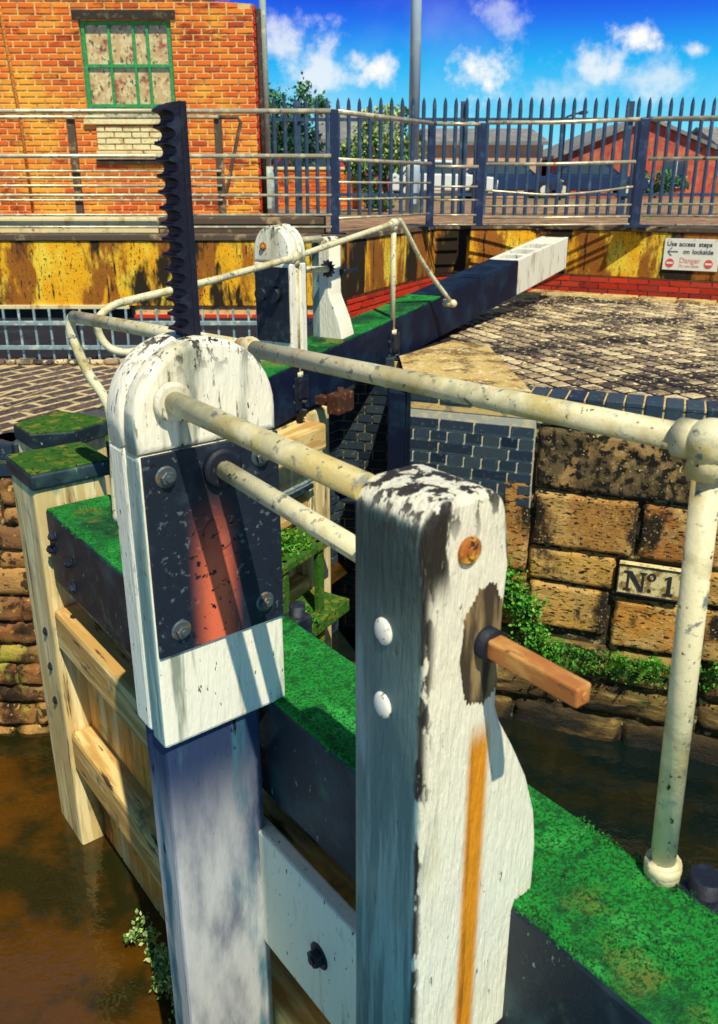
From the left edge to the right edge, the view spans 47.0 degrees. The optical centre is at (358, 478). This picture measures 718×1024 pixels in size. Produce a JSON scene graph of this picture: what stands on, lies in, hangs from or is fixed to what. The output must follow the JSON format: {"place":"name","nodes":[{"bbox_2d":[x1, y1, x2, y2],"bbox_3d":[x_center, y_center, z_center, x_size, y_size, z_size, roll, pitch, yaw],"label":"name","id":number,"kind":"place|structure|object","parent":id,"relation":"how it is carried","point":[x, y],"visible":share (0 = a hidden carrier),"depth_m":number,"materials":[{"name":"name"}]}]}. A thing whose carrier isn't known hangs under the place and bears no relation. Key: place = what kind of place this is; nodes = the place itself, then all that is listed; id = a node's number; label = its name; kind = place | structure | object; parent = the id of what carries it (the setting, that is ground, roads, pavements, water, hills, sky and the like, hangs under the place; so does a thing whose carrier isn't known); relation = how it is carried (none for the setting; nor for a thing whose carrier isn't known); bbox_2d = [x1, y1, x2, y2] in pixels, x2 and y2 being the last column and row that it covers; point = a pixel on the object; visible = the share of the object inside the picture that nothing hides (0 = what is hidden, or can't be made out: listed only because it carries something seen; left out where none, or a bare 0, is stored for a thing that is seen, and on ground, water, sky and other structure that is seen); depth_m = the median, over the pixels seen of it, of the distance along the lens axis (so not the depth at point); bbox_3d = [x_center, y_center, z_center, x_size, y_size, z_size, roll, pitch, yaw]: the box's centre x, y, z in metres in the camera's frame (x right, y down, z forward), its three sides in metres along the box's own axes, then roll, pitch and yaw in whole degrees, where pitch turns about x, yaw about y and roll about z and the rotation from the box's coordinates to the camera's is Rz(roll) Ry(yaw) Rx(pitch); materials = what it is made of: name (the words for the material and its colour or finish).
{"place":"outdoors","nodes":[
{"label":"outdoors","id":0,"kind":"place"},
{"bbox_2d":[0,0,267,213],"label":"brick building","id":1,"kind":"structure","parent":0,"point":[118,53],"depth_m":10.93,"materials":[{"name":"orange brick"}]},
{"bbox_2d":[80,20,174,124],"bbox_3d":[-3.035,-5.341,10.865,1.270,1.245,0.150,0,20,0],"label":"window","id":2,"kind":"structure","parent":1,"relation":"in","point":[128,64],"depth_m":10.88,"materials":[{"name":"glass"}]},
{"bbox_2d":[0,318,350,359],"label":"brick edging","id":3,"kind":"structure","parent":0,"point":[44,336],"depth_m":7.35,"materials":[{"name":"brick"}]},
{"bbox_2d":[0,560,354,1023],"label":"upstream water","id":4,"kind":"structure","parent":0,"point":[70,902],"depth_m":3.60,"materials":[{"name":"brown liquid"}]},
{"bbox_2d":[123,908,174,1023],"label":"water weed","id":5,"kind":"object","parent":4,"relation":"on","point":[160,959],"visible":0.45,"depth_m":3.33,"materials":[{"name":"green plant"}]},
{"bbox_2d":[0,344,428,431],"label":"upstream paving","id":6,"kind":"structure","parent":0,"point":[47,408],"depth_m":5.38,"materials":[{"name":"grey brick"}]},
{"bbox_2d":[0,357,123,364],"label":"kerb edging","id":7,"kind":"object","parent":6,"relation":"on","point":[91,361],"visible":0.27,"depth_m":6.15,"materials":[{"name":"beige stone"}]},
{"bbox_2d":[0,309,311,359],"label":"trash screen","id":8,"kind":"object","parent":7,"relation":"on","point":[50,323],"visible":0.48,"depth_m":6.11,"materials":[{"name":"grey metal"}]},
{"bbox_2d":[271,158,388,191],"bbox_3d":[-1.200,-9.250,25.367,4.200,1.396,1.770,-1,20,-3],"label":"parked car","id":9,"kind":"object","parent":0,"point":[322,162],"visible":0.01,"depth_m":24.53,"materials":[{"name":"red"}]},
{"bbox_2d":[341,460,358,467],"bbox_3d":[-3.100,-0.437,7.600,6.200,0.050,2.220,0,20,0],"label":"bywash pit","id":10,"kind":"object","parent":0,"point":[355,463],"visible":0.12,"depth_m":6.66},
{"bbox_2d":[319,112,399,196],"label":"white house","id":11,"kind":"structure","parent":0,"point":[343,129],"depth_m":34.05,"materials":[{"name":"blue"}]},
{"bbox_2d":[99,290,717,413],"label":"lockside ground","id":12,"kind":"structure","parent":0,"point":[446,337],"depth_m":6.70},
{"bbox_2d":[0,432,49,733],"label":"upstream bank wall","id":13,"kind":"structure","parent":12,"relation":"on","point":[23,710],"depth_m":4.59,"materials":[{"name":"brown stone"}]},
{"bbox_2d":[0,364,119,433],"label":"light joint bed","id":14,"kind":"object","parent":12,"relation":"on","point":[43,394],"visible":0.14,"depth_m":5.39,"materials":[{"name":"beige concrete"}]},
{"bbox_2d":[0,408,341,633],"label":"recess wall","id":15,"kind":"structure","parent":12,"relation":"on","point":[334,438],"depth_m":6.71,"materials":[{"name":"blue brick"}]},
{"bbox_2d":[0,233,346,317],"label":"retaining wall","id":16,"kind":"structure","parent":12,"relation":"on","point":[56,274],"depth_m":8.23,"materials":[{"name":"yellow"}]},
{"bbox_2d":[0,108,342,233],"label":"terrace railing","id":17,"kind":"object","parent":16,"relation":"on","point":[333,156],"visible":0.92,"depth_m":8.01,"materials":[{"name":"white metal"}]},
{"bbox_2d":[338,356,397,628],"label":"heel recess wall","id":18,"kind":"structure","parent":12,"relation":"on","point":[363,432],"depth_m":6.63,"materials":[{"name":"blue brick"}]},
{"bbox_2d":[321,224,436,317],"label":"retaining wall","id":19,"kind":"structure","parent":12,"relation":"on","point":[368,282],"depth_m":9.01,"materials":[{"name":"yellow brick"}]},
{"bbox_2d":[338,109,435,226],"bbox_3d":[0.367,-3.286,8.900,0.188,1.153,2.046,11,22,28],"label":"terrace railing","id":20,"kind":"object","parent":19,"relation":"on","point":[430,164],"visible":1,"depth_m":9.10,"materials":[{"name":"white metal"}]},
{"bbox_2d":[399,340,531,391],"bbox_3d":[0.705,-0.864,6.118,0.790,0.001,1.890,0,20,0],"label":"concrete apron","id":21,"kind":"object","parent":12,"relation":"on","point":[471,362],"visible":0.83,"depth_m":6.04,"materials":[{"name":"beige concrete"}]},
{"bbox_2d":[433,223,537,290],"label":"corner retaining wall","id":22,"kind":"structure","parent":12,"relation":"on","point":[459,249],"depth_m":10.40,"materials":[{"name":"yellow brick"}]},
{"bbox_2d":[351,386,717,765],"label":"lock chamber wall","id":23,"kind":"structure","parent":12,"relation":"on","point":[595,527],"depth_m":5.42,"materials":[{"name":"stone"}]},
{"bbox_2d":[387,363,410,470],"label":"lock quoin wall","id":24,"kind":"structure","parent":23,"relation":"attached to","point":[398,420],"depth_m":5.61,"materials":[{"name":"blue brick"}]},
{"bbox_2d":[502,557,565,666],"bbox_3d":[1.118,0.920,5.607,0.606,0.998,0.194,6,20,16],"label":"wall creeper","id":25,"kind":"object","parent":23,"relation":"attached to","point":[518,595],"depth_m":5.57,"materials":[{"name":"green plant"}]},
{"bbox_2d":[538,640,557,656],"bbox_3d":[1.289,1.160,5.639,0.144,0.140,0.133,0,20,0],"label":"wall fern","id":26,"kind":"object","parent":23,"relation":"attached to","point":[547,650],"depth_m":5.63,"materials":[{"name":"green plant"}]},
{"bbox_2d":[506,634,717,704],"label":"ledge moss","id":27,"kind":"object","parent":23,"relation":"attached to","point":[608,658],"visible":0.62,"depth_m":5.53,"materials":[{"name":"green plant"}]},
{"bbox_2d":[605,651,634,673],"bbox_3d":[1.718,1.235,5.452,0.182,0.132,0.165,-6,20,-16],"label":"wall fern","id":28,"kind":"object","parent":23,"relation":"attached to","point":[620,662],"depth_m":5.47,"materials":[{"name":"green plant"}]},
{"bbox_2d":[635,656,665,682],"bbox_3d":[1.891,1.234,5.388,0.211,0.142,0.160,-4,20,-11],"label":"wall fern","id":29,"kind":"object","parent":23,"relation":"attached to","point":[648,667],"depth_m":5.39,"materials":[{"name":"green plant"}]},
{"bbox_2d":[710,659,717,679],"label":"wall fern","id":30,"kind":"object","parent":23,"relation":"attached to","point":[716,667],"depth_m":5.23,"materials":[{"name":"green plant"}]},
{"bbox_2d":[515,289,717,305],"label":"paving strip","id":31,"kind":"object","parent":12,"relation":"on","point":[533,293],"visible":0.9,"depth_m":9.79,"materials":[{"name":"stone"}]},
{"bbox_2d":[533,223,717,300],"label":"retaining wall","id":32,"kind":"structure","parent":12,"relation":"on","point":[609,259],"depth_m":9.97,"materials":[{"name":"yellow brick"}]},
{"bbox_2d":[483,117,650,226],"bbox_3d":[2.450,-3.559,9.613,1.922,1.193,0.253,2,20,4],"label":"terrace railing","id":33,"kind":"object","parent":32,"relation":"on","point":[639,168],"visible":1,"depth_m":9.62,"materials":[{"name":"white metal"}]},
{"bbox_2d":[662,238,717,271],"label":"access sign","id":34,"kind":"object","parent":32,"relation":"attached to","point":[691,254],"visible":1,"depth_m":9.58,"materials":[{"name":"white metal"}]},
{"bbox_2d":[405,0,421,212],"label":"lamp column","id":35,"kind":"structure","parent":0,"point":[415,50],"depth_m":14.46,"materials":[{"name":"grey metal"}]},
{"bbox_2d":[215,0,717,149],"label":"sky","id":36,"kind":"structure","parent":0,"point":[482,50],"materials":[{"name":"blue"}]},
{"bbox_2d":[419,128,547,196],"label":"flat shed","id":37,"kind":"structure","parent":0,"point":[491,145],"depth_m":37.29,"materials":[{"name":"grey"}]},
{"bbox_2d":[279,196,717,232],"bbox_3d":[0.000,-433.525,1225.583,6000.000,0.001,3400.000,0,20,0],"label":"terrace ground","id":38,"kind":"structure","parent":0,"point":[353,224],"depth_m":14.68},
{"bbox_2d":[0,216,164,232],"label":"slab kerb","id":39,"kind":"structure","parent":38,"relation":"on","point":[79,220],"depth_m":8.40,"materials":[{"name":"beige concrete"}]},
{"bbox_2d":[0,114,241,213],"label":"ramp railing","id":40,"kind":"object","parent":38,"relation":"on","point":[77,185],"visible":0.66,"depth_m":8.99,"materials":[{"name":"white metal"}]},
{"bbox_2d":[159,216,325,232],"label":"slab kerb","id":41,"kind":"structure","parent":38,"relation":"on","point":[256,220],"depth_m":8.41,"materials":[{"name":"concrete"}]},
{"bbox_2d":[259,0,274,213],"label":"lamp column","id":42,"kind":"structure","parent":38,"relation":"on","point":[269,169],"depth_m":11.48,"materials":[{"name":"grey metal"}]},
{"bbox_2d":[269,71,331,166],"bbox_3d":[-1.939,-9.140,22.299,2.428,3.308,2.411,0,20,0],"label":"leafy tree","id":43,"kind":"object","parent":38,"relation":"on","point":[302,92],"visible":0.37,"depth_m":21.83,"materials":[{"name":"green plant"}]},
{"bbox_2d":[272,167,364,208],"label":"boundary wall","id":44,"kind":"structure","parent":38,"relation":"on","point":[312,185],"depth_m":17.46,"materials":[{"name":"orange brick"}]},
{"bbox_2d":[364,172,382,208],"bbox_3d":[-0.103,-6.273,17.969,1.520,1.141,0.756,0,20,0],"label":"leafy shrub","id":45,"kind":"object","parent":38,"relation":"on","point":[375,179],"visible":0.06,"depth_m":17.92,"materials":[{"name":"green plant"}]},
{"bbox_2d":[340,104,426,211],"bbox_3d":[0.435,-5.853,15.112,1.609,1.905,0.826,0,20,0],"label":"ivy shrub","id":46,"kind":"object","parent":38,"relation":"on","point":[375,149],"visible":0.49,"depth_m":14.95,"materials":[{"name":"green plant"}]},
{"bbox_2d":[387,159,497,198],"bbox_3d":[3.000,-11.253,31.023,4.200,1.396,1.770,-2,20,-5],"label":"parked car","id":47,"kind":"object","parent":38,"relation":"on","point":[448,177],"visible":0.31,"depth_m":30.26,"materials":[{"name":"white metal"}]},
{"bbox_2d":[433,122,486,225],"bbox_3d":[1.224,-3.577,9.723,0.673,1.152,0.198,-8,21,-22],"label":"terrace railing","id":48,"kind":"object","parent":38,"relation":"on","point":[478,187],"visible":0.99,"depth_m":9.75,"materials":[{"name":"metal"}]},
{"bbox_2d":[270,97,717,214],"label":"palisade fence","id":49,"kind":"object","parent":38,"relation":"on","point":[297,119],"visible":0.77,"depth_m":13.52,"materials":[{"name":"metal"}]},
{"bbox_2d":[467,161,563,198],"bbox_3d":[6.000,-12.088,33.380,4.200,1.396,1.770,-2,20,-5],"label":"parked car","id":50,"kind":"object","parent":38,"relation":"on","point":[521,179],"visible":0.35,"depth_m":32.65,"materials":[{"name":"blue"}]},
{"bbox_2d":[550,164,648,197],"bbox_3d":[9.600,-12.255,33.851,4.200,1.396,1.770,2,20,5],"label":"parked car","id":51,"kind":"object","parent":38,"relation":"on","point":[594,179],"visible":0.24,"depth_m":33.10,"materials":[{"name":"blue"}]},
{"bbox_2d":[643,167,689,197],"bbox_3d":[12.295,-12.176,33.968,2.649,1.243,1.284,0,20,0],"label":"leafy shrub","id":52,"kind":"object","parent":38,"relation":"on","point":[666,189],"visible":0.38,"depth_m":33.77,"materials":[{"name":"green plant"}]},
{"bbox_2d":[332,627,717,882],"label":"chamber water","id":53,"kind":"structure","parent":0,"point":[609,787],"depth_m":5.34,"materials":[{"name":"liquid"}]},
{"bbox_2d":[13,236,567,647],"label":"lock gate","id":54,"kind":"structure","parent":53,"relation":"in","point":[307,404],"depth_m":5.87,"materials":[{"name":"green wood"}]},
{"bbox_2d":[93,218,456,377],"bbox_3d":[-0.230,-1.145,5.330,0.286,0.961,3.644,11,22,29],"label":"gate handrail","id":55,"kind":"object","parent":54,"relation":"attached to","point":[392,224],"visible":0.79,"depth_m":5.23,"materials":[{"name":"white metal"}]},
{"bbox_2d":[281,527,313,556],"bbox_3d":[-0.476,0.435,5.445,0.358,0.201,0.360,0,20,0],"label":"plant","id":56,"kind":"object","parent":54,"relation":"on","point":[293,540],"visible":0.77,"depth_m":5.40,"materials":[{"name":"green plant"}]},
{"bbox_2d":[254,224,357,389],"bbox_3d":[-0.305,-1.133,5.693,0.303,1.225,1.056,12,23,29],"label":"paddle gear","id":57,"kind":"object","parent":54,"relation":"attached to","point":[276,302],"visible":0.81,"depth_m":5.30,"materials":[{"name":"metal"}]},
{"bbox_2d":[305,604,320,623],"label":"plant","id":58,"kind":"object","parent":54,"relation":"on","point":[313,615],"visible":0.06,"depth_m":5.56,"materials":[{"name":"green plant"}]},
{"bbox_2d":[6,441,717,1023],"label":"lock gate","id":59,"kind":"structure","parent":53,"relation":"in","point":[604,931],"depth_m":2.15,"materials":[{"name":"green wood"}]},
{"bbox_2d":[107,101,590,1023],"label":"paddle gear","id":60,"kind":"object","parent":59,"relation":"attached to","point":[201,451],"visible":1,"depth_m":1.62,"materials":[{"name":"wood"}]},
{"bbox_2d":[65,311,717,887],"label":"gate handrail","id":61,"kind":"object","parent":59,"relation":"attached to","point":[693,443],"visible":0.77,"depth_m":1.48,"materials":[{"name":"beige metal"}]},
{"bbox_2d":[558,110,587,200],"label":"lamp column","id":62,"kind":"structure","parent":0,"point":[560,187],"depth_m":27.88,"materials":[{"name":"grey metal"}]},
{"bbox_2d":[449,294,717,401],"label":"brick paving","id":63,"kind":"structure","parent":0,"point":[701,316],"depth_m":7.11,"materials":[{"name":"beige brick"}]},
{"bbox_2d":[541,116,717,197],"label":"brick house","id":64,"kind":"structure","parent":0,"point":[660,150],"depth_m":35.41,"materials":[{"name":"red brick"}]},
{"bbox_2d":[665,161,687,187],"bbox_3d":[13.650,-13.139,35.605,1.120,1.100,0.098,0,20,0],"label":"window","id":65,"kind":"structure","parent":64,"relation":"in","point":[679,170],"depth_m":35.50,"materials":[{"name":"blue"}]},
{"bbox_2d":[691,127,717,145],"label":"brick house","id":66,"kind":"structure","parent":0,"point":[705,131],"depth_m":38.93,"materials":[{"name":"grey"}]},
{"bbox_3d":[13.277,-0.630,4.784,20.277,1.117,0.370,11,22,28],"label":"outer retaining wall","id":67,"kind":"object","parent":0,"visible":0},
{"bbox_2d":[641,115,717,226],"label":"terrace railing","id":68,"kind":"object","parent":67,"relation":"on","point":[683,118],"visible":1,"depth_m":9.40,"materials":[{"name":"white metal"}]}
]}

